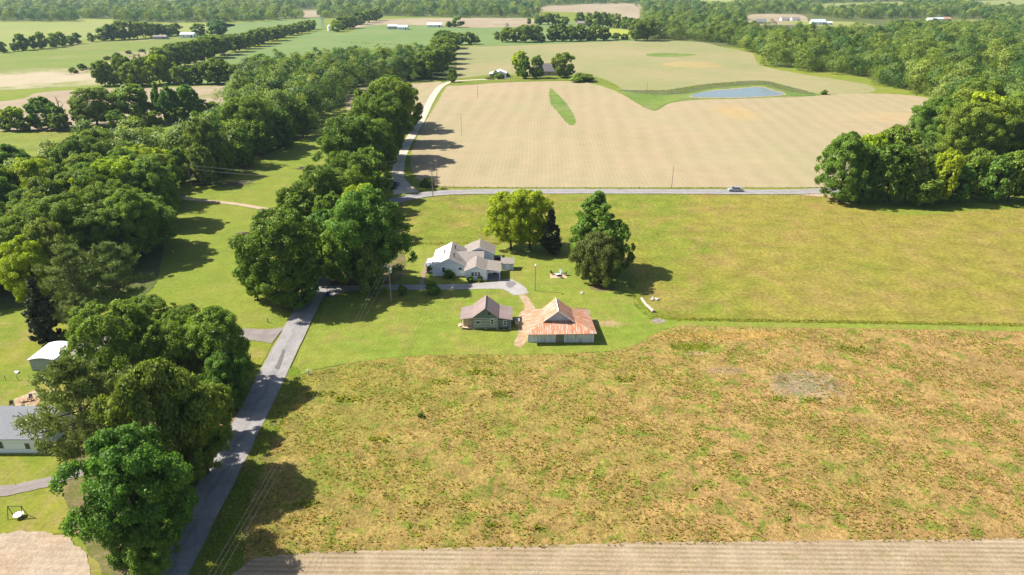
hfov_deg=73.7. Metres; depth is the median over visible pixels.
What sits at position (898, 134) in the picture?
oak tree
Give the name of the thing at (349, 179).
oak tree
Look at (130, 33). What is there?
oak tree
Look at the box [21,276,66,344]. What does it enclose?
cedar tree
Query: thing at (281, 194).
oak tree
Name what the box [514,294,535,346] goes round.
dirt path
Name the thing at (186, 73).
oak tree
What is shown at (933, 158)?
maple tree
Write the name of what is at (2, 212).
oak tree
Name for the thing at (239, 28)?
green crop field
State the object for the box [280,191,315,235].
oak tree
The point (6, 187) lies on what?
maple tree
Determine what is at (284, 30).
oak tree
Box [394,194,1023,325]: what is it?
meadow
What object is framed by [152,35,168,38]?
shed
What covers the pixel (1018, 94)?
maple tree
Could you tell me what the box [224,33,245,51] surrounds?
oak tree
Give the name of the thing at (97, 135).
shade tree
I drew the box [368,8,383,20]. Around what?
oak tree
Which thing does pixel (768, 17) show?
dry field
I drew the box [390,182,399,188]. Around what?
pickup truck
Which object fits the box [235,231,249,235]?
brush pile
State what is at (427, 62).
oak tree
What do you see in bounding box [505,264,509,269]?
door
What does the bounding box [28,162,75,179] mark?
oak tree
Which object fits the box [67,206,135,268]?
oak tree
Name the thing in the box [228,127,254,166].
maple tree
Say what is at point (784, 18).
pale house
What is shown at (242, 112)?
oak tree
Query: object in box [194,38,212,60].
oak tree
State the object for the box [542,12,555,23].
oak tree
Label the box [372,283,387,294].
shrub
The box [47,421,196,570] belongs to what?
maple tree
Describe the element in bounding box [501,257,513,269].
garden shed
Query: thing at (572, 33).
oak tree
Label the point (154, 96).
tall tree
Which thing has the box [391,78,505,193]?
gravel lane
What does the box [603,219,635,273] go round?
maple tree
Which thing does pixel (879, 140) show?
leafy tree
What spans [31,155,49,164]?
shade tree
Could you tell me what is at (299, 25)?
oak tree
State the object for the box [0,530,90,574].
tilled field
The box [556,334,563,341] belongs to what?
door
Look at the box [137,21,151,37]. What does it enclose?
oak tree
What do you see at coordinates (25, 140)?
rough pasture
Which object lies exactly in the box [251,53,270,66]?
maple tree
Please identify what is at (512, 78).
lawn
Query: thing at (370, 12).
oak tree
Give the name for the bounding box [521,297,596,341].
barn
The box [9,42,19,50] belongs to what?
oak tree
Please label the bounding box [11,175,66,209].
shade tree
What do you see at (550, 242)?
cedar tree
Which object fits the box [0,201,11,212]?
oak tree
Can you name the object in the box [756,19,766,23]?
dark house
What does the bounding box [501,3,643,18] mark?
crop field
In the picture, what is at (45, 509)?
yard
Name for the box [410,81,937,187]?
crop field
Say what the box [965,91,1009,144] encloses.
leafy tree
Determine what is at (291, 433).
cable
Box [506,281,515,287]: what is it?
seal patch
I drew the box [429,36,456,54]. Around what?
oak tree
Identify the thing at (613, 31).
yellow crop field
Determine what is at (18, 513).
garden swing
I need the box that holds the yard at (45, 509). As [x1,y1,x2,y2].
[0,322,278,574]
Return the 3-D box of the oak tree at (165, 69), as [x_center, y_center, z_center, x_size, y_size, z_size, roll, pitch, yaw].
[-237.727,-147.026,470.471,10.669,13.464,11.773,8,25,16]
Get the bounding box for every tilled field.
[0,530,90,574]
[232,538,1023,574]
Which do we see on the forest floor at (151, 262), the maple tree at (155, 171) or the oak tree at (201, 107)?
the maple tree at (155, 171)
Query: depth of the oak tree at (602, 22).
1010.91 m
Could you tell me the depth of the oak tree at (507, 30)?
782.79 m
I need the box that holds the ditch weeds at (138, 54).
[69,50,153,72]
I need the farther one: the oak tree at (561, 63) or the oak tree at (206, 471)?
the oak tree at (561, 63)
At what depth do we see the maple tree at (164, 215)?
178.96 m
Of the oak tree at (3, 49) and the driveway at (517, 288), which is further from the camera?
the oak tree at (3, 49)
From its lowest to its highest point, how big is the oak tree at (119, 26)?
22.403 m
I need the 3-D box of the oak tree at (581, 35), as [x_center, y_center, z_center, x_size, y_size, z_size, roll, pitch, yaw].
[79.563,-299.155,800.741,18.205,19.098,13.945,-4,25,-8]
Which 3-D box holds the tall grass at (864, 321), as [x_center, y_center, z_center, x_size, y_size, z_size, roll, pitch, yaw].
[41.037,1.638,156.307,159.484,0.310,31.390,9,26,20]
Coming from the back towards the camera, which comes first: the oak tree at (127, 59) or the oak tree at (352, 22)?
the oak tree at (352, 22)
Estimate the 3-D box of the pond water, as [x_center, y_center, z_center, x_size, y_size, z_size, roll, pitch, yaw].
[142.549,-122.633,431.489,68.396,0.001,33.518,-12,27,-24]
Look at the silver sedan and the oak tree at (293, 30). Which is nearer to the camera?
the silver sedan
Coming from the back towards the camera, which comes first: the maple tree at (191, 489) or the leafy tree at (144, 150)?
the leafy tree at (144, 150)
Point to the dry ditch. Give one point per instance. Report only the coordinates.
(85, 70)
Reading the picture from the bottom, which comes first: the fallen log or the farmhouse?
the fallen log
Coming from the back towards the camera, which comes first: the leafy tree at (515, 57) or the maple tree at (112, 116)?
the leafy tree at (515, 57)
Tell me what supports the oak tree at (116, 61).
on the ground at (198, 265)
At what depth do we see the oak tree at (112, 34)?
802.56 m
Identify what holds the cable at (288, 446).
attached to the utility pole at (388, 266)
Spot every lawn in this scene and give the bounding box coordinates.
[295,241,1023,373]
[413,74,619,87]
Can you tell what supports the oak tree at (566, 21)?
on the green crop field at (381, 35)
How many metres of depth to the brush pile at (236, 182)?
240.22 m
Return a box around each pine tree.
[33,243,106,310]
[52,291,99,328]
[77,240,155,301]
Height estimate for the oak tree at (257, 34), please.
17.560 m
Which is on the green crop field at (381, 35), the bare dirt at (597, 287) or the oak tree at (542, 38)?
the oak tree at (542, 38)
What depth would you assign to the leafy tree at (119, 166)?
191.20 m
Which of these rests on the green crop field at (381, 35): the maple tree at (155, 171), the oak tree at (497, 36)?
the oak tree at (497, 36)
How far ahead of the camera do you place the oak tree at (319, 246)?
159.50 m
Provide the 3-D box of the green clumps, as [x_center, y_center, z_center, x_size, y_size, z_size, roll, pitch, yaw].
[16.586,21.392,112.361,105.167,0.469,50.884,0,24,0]
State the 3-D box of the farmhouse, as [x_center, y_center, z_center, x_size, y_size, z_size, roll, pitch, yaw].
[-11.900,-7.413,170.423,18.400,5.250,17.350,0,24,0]
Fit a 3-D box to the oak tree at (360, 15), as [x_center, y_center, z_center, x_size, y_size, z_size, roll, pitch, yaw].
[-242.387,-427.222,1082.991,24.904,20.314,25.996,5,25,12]
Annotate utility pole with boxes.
[384,264,392,302]
[429,162,433,195]
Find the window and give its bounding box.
[24,443,30,448]
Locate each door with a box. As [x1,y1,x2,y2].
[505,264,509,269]
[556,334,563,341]
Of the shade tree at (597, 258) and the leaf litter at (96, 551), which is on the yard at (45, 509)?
the leaf litter at (96, 551)
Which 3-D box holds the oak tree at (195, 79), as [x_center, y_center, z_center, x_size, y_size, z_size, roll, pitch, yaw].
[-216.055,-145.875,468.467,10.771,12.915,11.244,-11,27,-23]
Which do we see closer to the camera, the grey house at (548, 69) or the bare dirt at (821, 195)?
the bare dirt at (821, 195)
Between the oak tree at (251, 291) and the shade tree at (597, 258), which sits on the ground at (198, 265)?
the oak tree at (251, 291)
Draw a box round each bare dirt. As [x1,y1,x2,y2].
[589,283,614,290]
[804,193,844,197]
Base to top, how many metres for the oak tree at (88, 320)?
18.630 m
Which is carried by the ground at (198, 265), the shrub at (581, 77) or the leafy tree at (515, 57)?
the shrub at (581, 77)
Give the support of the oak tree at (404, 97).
on the ground at (198, 265)
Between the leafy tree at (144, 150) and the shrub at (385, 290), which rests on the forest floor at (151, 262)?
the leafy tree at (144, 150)
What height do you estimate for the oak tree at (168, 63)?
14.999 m
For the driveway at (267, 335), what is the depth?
138.87 m
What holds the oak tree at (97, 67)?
on the ground at (198, 265)
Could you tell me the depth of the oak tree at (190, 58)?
566.49 m
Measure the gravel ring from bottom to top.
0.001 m
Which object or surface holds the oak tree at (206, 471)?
on the ground at (198, 265)
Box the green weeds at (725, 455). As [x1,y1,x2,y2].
[242,327,1023,555]
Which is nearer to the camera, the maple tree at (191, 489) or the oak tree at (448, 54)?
the maple tree at (191, 489)
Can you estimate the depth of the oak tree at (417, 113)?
321.11 m
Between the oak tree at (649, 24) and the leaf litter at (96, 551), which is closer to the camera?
the leaf litter at (96, 551)
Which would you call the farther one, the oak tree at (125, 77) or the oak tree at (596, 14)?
the oak tree at (596, 14)
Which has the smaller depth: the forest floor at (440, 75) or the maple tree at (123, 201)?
the maple tree at (123, 201)
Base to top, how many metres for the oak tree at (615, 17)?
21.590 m
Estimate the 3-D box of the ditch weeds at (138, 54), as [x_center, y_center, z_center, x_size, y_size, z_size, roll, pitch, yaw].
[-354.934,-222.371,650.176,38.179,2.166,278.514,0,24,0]
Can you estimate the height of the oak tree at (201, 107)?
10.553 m
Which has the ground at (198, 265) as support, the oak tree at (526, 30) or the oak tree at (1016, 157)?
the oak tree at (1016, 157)
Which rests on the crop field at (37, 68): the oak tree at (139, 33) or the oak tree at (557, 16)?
the oak tree at (139, 33)
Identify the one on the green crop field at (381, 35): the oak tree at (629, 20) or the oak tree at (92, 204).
the oak tree at (629, 20)
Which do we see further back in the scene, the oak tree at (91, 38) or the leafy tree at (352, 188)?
the oak tree at (91, 38)
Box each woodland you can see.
[3,115,184,205]
[149,42,431,166]
[635,14,1023,157]
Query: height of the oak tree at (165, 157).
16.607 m
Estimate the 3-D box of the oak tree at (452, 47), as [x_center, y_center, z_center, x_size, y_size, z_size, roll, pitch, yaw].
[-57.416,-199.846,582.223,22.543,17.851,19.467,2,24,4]
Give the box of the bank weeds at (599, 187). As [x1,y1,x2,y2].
[439,186,819,188]
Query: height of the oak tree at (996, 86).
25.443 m
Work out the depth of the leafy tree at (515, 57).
505.25 m
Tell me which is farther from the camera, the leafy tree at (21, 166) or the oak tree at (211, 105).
the oak tree at (211, 105)
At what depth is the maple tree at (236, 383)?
112.13 m
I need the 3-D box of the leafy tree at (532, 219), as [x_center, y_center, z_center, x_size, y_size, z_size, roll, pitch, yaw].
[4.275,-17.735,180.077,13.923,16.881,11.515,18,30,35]
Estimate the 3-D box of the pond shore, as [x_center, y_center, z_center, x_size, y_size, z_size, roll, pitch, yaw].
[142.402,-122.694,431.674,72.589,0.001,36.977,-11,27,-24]
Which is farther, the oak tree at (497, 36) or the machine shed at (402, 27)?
the machine shed at (402, 27)
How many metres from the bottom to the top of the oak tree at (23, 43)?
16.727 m
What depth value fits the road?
116.50 m
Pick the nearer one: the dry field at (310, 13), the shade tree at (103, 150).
the shade tree at (103, 150)
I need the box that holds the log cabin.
[458,295,511,328]
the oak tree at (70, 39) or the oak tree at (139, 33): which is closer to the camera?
the oak tree at (70, 39)
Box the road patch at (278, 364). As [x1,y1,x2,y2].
[275,349,284,369]
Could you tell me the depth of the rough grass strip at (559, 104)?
384.67 m
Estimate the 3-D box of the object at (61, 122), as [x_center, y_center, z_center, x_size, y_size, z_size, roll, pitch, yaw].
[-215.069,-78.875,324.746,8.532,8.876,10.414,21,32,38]
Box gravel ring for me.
[652,318,664,322]
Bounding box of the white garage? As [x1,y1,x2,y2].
[489,69,506,77]
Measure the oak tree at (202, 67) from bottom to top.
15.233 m
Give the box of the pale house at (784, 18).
[780,17,789,20]
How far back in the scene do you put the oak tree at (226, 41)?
646.12 m
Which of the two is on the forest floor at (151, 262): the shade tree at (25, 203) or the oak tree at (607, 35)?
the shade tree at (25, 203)
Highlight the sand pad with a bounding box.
[550,273,566,277]
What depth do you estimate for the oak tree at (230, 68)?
465.77 m
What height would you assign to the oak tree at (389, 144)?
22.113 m
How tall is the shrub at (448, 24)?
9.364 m
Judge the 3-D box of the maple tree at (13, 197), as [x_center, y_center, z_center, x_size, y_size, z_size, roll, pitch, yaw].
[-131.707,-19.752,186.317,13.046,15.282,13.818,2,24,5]
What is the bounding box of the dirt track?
[179,196,270,209]
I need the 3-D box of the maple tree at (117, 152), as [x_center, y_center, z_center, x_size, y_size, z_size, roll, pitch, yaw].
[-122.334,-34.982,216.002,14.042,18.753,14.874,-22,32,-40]
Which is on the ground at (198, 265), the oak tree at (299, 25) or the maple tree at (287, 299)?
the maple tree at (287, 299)
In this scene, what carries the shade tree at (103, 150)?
on the forest floor at (151, 262)
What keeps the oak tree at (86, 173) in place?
on the forest floor at (151, 262)
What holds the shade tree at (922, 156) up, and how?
on the ground at (198, 265)
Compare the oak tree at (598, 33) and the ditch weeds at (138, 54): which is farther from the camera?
the oak tree at (598, 33)
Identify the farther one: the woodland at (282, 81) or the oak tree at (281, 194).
the woodland at (282, 81)
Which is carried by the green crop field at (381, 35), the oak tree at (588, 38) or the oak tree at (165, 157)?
the oak tree at (588, 38)
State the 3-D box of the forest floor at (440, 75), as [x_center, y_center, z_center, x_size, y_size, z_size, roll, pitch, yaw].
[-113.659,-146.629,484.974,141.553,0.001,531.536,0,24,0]
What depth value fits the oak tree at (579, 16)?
1090.30 m
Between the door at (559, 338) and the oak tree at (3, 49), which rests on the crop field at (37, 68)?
the oak tree at (3, 49)
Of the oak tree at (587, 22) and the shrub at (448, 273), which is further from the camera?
the oak tree at (587, 22)
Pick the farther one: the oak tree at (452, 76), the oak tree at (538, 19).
the oak tree at (538, 19)
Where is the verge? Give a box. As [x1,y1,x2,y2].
[195,366,302,574]
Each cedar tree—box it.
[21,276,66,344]
[539,209,561,254]
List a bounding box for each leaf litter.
[64,369,249,574]
[281,249,405,310]
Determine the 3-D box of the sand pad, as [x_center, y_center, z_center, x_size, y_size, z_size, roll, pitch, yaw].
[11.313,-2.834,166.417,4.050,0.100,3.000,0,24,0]
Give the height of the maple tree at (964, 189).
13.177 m
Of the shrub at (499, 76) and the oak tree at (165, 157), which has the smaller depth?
the oak tree at (165, 157)
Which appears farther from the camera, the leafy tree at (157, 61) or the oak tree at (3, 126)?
the leafy tree at (157, 61)
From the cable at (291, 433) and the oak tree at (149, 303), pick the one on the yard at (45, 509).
the oak tree at (149, 303)
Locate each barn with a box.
[387,24,397,28]
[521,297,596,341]
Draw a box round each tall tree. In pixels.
[150,81,161,116]
[568,190,616,258]
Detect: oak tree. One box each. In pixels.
[0,41,7,52]
[0,118,14,130]
[0,163,26,193]
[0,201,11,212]
[0,206,8,216]
[0,214,26,283]
[4,157,40,181]
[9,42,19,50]
[10,353,134,474]
[12,33,31,49]
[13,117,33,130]
[13,191,103,251]
[28,35,37,48]
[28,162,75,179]
[33,31,47,48]
[43,134,109,166]
[45,33,60,46]
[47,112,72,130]
[49,167,109,197]
[54,31,68,45]
[58,299,158,394]
[62,152,103,168]
[66,35,74,44]
[66,87,121,125]
[66,202,112,240]
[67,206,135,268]
[72,32,81,43]
[81,179,141,241]
[86,32,95,41]
[88,60,111,85]
[94,27,109,39]
[102,23,121,39]
[102,64,118,85]
[109,55,128,84]
[113,20,127,39]
[116,62,142,83]
[117,293,175,353]
[119,54,129,82]
[121,20,136,38]
[123,314,201,394]
[127,22,143,38]
[129,56,147,84]
[132,153,180,190]
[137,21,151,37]
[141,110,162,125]
[147,23,160,36]
[148,47,175,62]
[155,23,167,34]
[158,64,172,83]
[159,303,202,361]
[161,43,189,65]
[163,24,174,35]
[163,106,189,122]
[165,61,176,81]
[168,383,234,479]
[169,65,189,84]
[170,23,183,34]
[173,41,196,65]
[177,429,218,482]
[181,67,194,84]
[184,39,205,62]
[189,23,208,35]
[189,65,205,83]
[192,99,208,116]
[193,61,216,83]
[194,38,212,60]
[195,34,226,57]
[202,379,234,439]
[204,57,230,83]
[206,101,218,116]
[209,135,235,175]
[212,34,235,54]
[216,62,237,81]
[219,95,274,139]
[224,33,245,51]
[227,207,323,300]
[234,233,269,299]
[239,32,255,48]
[245,29,264,45]
[245,118,276,156]
[254,27,274,43]
[264,26,283,40]
[273,24,290,36]
[275,186,303,209]
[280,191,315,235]
[286,24,297,34]
[288,101,313,136]
[291,22,305,33]
[291,163,341,213]
[293,231,323,277]
[299,20,313,30]
[305,19,316,29]
[311,114,394,169]
[312,190,340,217]
[324,150,374,186]
[331,165,367,195]
[334,16,349,29]
[344,16,358,27]
[346,96,398,144]
[350,88,376,113]
[352,11,367,24]
[353,118,398,173]
[362,9,376,22]
[364,89,414,149]
[366,76,416,134]
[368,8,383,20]
[373,74,403,91]
[391,82,423,130]
[413,51,438,78]
[417,46,449,74]
[425,43,452,63]
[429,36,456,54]
[432,30,459,38]
[436,33,459,51]
[437,42,457,61]
[446,68,457,81]
[456,32,466,44]
[464,31,474,43]
[473,35,480,43]
[494,31,499,39]
[499,30,506,41]
[501,27,514,40]
[509,27,520,41]
[516,58,531,78]
[518,24,534,41]
[529,24,543,41]
[529,55,543,77]
[533,14,543,23]
[538,35,545,41]
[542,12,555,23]
[546,24,557,40]
[550,13,562,23]
[550,52,575,77]
[554,23,569,40]
[561,16,569,24]
[565,25,577,40]
[574,12,584,21]
[574,24,587,40]
[584,12,593,26]
[584,28,593,40]
[587,24,603,40]
[590,11,600,25]
[598,12,607,27]
[599,26,611,39]
[606,13,614,27]
[611,13,620,27]
[611,33,620,39]
[619,16,628,28]
[620,33,629,39]
[625,17,634,26]
[628,18,644,40]
[637,17,658,40]
[862,143,917,203]
[880,123,921,170]
[907,174,947,205]
[934,101,1005,156]
[950,77,1008,102]
[959,147,995,197]
[978,97,1023,154]
[996,150,1023,200]
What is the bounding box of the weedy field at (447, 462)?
[243,325,1023,562]
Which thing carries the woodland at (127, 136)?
on the forest floor at (151, 262)
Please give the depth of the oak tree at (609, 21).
1011.68 m
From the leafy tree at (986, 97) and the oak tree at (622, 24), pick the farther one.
the oak tree at (622, 24)
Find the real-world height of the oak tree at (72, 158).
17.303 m
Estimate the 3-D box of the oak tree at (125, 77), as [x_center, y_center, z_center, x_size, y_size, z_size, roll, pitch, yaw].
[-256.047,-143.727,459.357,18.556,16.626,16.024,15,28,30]
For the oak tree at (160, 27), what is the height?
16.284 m
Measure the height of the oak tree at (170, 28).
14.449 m
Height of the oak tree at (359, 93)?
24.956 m
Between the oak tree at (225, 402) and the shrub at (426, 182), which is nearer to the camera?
the oak tree at (225, 402)
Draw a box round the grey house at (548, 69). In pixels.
[536,63,557,74]
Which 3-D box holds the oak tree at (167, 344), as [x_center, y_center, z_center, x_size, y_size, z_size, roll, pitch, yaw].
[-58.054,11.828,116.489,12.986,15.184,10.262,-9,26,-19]
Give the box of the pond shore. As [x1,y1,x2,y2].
[689,86,785,97]
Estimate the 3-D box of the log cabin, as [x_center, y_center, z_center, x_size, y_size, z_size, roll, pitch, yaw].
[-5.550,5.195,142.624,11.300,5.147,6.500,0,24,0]
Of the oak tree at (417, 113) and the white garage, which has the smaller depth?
the oak tree at (417, 113)
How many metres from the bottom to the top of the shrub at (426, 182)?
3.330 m
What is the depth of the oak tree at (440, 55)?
509.37 m
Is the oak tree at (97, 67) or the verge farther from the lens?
the oak tree at (97, 67)
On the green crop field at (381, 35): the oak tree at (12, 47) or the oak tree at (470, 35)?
the oak tree at (470, 35)
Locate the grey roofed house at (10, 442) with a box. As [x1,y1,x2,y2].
[0,406,75,452]
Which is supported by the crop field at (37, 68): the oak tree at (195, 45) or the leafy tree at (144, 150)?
the oak tree at (195, 45)
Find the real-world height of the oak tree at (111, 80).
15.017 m
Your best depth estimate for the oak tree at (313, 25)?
972.64 m
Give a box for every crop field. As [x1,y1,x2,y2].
[0,19,233,48]
[0,31,307,89]
[165,19,641,85]
[213,17,324,35]
[344,82,442,114]
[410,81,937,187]
[455,41,875,100]
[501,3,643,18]
[596,28,634,37]
[697,0,732,3]
[781,21,875,26]
[782,2,906,10]
[974,0,1023,5]
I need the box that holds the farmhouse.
[426,239,500,279]
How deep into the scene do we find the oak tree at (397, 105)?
266.28 m
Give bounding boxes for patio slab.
[14,390,40,405]
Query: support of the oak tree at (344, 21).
on the ground at (198, 265)
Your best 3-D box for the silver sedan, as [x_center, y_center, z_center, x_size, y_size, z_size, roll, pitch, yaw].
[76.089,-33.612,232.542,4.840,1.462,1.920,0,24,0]
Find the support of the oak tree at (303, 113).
on the forest floor at (440, 75)
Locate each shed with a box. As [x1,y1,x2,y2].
[27,341,72,370]
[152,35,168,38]
[180,32,196,37]
[397,25,408,29]
[427,23,441,26]
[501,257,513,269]
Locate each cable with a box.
[209,268,382,573]
[216,286,376,570]
[220,293,377,574]
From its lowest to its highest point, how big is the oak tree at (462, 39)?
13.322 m
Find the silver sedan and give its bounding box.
[727,186,742,191]
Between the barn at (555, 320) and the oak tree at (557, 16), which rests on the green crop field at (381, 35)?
the oak tree at (557, 16)
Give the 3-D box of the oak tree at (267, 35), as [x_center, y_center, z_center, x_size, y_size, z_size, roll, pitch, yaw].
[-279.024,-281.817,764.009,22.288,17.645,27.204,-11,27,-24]
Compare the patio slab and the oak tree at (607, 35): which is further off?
the oak tree at (607, 35)
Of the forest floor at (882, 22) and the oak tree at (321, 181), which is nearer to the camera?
the oak tree at (321, 181)
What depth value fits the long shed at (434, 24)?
1029.46 m
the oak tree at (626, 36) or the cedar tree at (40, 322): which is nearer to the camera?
the cedar tree at (40, 322)
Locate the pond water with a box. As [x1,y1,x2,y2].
[691,87,783,96]
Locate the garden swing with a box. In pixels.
[7,506,27,519]
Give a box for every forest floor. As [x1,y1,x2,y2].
[0,0,998,33]
[0,228,164,309]
[180,60,456,182]
[642,33,1023,169]
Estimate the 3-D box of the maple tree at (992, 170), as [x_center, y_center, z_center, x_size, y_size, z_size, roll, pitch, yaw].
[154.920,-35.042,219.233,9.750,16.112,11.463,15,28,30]
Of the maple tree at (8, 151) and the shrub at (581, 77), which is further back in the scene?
the shrub at (581, 77)
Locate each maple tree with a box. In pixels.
[0,143,31,164]
[0,176,18,207]
[4,188,26,206]
[22,96,64,128]
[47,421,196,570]
[70,162,116,178]
[99,188,159,259]
[101,518,181,574]
[102,147,136,166]
[105,109,129,130]
[111,82,154,122]
[119,157,180,217]
[129,192,177,250]
[138,474,199,526]
[157,85,177,118]
[170,147,193,182]
[173,305,255,384]
[174,84,201,119]
[196,348,254,408]
[205,19,227,34]
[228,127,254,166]
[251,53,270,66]
[269,109,297,146]
[271,265,319,310]
[305,208,333,243]
[316,216,375,283]
[326,185,417,282]
[350,146,393,193]
[451,15,464,26]
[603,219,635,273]
[813,131,876,201]
[852,164,881,202]
[909,96,957,154]
[914,153,950,196]
[948,164,976,202]
[977,155,1014,201]
[1006,122,1023,152]
[1009,91,1023,117]
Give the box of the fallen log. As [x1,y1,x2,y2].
[640,297,654,312]
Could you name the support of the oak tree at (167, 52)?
on the crop field at (37, 68)
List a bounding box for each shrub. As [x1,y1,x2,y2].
[76,63,86,69]
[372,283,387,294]
[398,284,406,295]
[419,177,434,186]
[425,281,440,294]
[443,269,455,278]
[445,21,452,26]
[467,276,473,282]
[494,73,504,78]
[568,72,594,81]
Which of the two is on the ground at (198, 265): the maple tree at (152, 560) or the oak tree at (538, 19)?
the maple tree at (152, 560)
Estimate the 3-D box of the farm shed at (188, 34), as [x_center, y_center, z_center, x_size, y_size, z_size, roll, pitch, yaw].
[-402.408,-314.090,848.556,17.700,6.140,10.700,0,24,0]
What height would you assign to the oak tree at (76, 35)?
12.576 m
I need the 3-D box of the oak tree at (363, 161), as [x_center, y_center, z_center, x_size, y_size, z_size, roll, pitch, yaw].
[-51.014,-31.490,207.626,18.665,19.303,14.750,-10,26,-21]
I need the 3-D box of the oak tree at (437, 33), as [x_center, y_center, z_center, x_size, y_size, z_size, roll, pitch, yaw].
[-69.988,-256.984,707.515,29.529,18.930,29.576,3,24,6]
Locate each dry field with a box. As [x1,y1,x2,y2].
[0,86,225,130]
[303,10,319,17]
[349,18,534,28]
[747,14,807,24]
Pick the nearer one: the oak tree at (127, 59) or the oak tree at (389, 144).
the oak tree at (389, 144)
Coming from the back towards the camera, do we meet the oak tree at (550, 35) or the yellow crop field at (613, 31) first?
the yellow crop field at (613, 31)
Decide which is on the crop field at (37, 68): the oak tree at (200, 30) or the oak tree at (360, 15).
the oak tree at (200, 30)
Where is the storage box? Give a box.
[515,318,519,324]
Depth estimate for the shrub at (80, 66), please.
544.63 m
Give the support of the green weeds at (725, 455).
on the weedy field at (447, 462)
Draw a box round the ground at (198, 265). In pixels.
[0,11,1023,574]
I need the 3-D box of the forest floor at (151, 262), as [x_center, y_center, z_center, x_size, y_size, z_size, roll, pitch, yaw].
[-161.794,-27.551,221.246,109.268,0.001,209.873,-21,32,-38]
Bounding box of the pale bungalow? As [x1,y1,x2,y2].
[790,17,799,20]
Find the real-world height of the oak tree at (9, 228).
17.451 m
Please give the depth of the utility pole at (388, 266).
149.88 m
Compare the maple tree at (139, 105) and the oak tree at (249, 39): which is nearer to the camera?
the maple tree at (139, 105)
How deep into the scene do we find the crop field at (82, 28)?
1003.40 m
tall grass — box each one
[412,242,1023,325]
[633,80,809,93]
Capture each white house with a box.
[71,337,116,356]
[809,19,825,24]
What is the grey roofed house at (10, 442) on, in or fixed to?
on the yard at (45, 509)
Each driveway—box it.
[0,467,82,495]
[212,327,282,342]
[327,280,528,295]
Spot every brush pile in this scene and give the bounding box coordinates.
[194,179,261,187]
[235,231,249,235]
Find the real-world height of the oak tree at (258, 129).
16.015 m
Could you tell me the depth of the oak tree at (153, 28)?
847.76 m
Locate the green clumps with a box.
[296,342,864,531]
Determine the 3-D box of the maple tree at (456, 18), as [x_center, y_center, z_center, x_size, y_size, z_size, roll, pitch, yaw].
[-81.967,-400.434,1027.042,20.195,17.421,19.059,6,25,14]
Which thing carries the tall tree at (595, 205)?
on the lawn at (408, 323)
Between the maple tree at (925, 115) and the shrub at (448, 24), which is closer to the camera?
the maple tree at (925, 115)
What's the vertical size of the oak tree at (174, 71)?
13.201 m
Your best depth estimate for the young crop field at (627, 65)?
572.54 m
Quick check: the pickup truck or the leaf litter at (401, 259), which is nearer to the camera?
the leaf litter at (401, 259)
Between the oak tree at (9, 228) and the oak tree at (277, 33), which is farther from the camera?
the oak tree at (277, 33)
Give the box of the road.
[151,179,1008,574]
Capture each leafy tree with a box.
[0,105,23,130]
[0,234,55,302]
[4,157,55,188]
[56,174,97,200]
[85,155,155,196]
[121,144,170,163]
[134,65,156,85]
[144,53,166,83]
[329,19,342,31]
[340,183,380,218]
[482,190,536,249]
[507,188,554,248]
[511,50,529,75]
[851,132,888,182]
[930,147,964,203]
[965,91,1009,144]
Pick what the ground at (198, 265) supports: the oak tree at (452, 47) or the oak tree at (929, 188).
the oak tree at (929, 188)
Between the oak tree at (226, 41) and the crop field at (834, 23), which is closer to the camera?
the oak tree at (226, 41)
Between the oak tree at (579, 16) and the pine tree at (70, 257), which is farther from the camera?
the oak tree at (579, 16)
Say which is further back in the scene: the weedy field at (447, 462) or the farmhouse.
the farmhouse
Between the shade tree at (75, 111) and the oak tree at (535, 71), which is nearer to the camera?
the shade tree at (75, 111)
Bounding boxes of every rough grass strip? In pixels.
[548,88,575,124]
[594,81,824,109]
[646,53,695,56]
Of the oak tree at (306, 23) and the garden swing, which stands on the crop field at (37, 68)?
the oak tree at (306, 23)
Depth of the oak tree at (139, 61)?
458.66 m
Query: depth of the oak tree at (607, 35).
804.61 m
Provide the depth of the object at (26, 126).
322.06 m
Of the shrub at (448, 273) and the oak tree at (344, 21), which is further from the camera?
the oak tree at (344, 21)
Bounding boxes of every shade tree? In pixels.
[4,191,63,235]
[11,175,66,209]
[20,218,81,294]
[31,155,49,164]
[69,102,89,126]
[70,128,115,150]
[70,140,122,166]
[90,356,218,478]
[178,116,229,173]
[180,143,216,185]
[353,243,385,295]
[568,230,622,287]
[893,144,930,201]
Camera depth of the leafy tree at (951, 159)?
214.09 m
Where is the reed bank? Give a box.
[620,81,815,94]
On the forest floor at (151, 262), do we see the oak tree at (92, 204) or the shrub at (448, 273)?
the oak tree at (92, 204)
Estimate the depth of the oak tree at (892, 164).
213.04 m
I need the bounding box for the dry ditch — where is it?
[64,52,148,74]
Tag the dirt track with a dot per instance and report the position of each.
(226, 202)
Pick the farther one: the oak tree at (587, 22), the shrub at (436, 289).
the oak tree at (587, 22)
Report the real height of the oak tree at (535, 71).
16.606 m
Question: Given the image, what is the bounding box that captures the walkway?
[420,260,426,284]
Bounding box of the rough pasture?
[0,130,108,151]
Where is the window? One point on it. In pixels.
(27, 445)

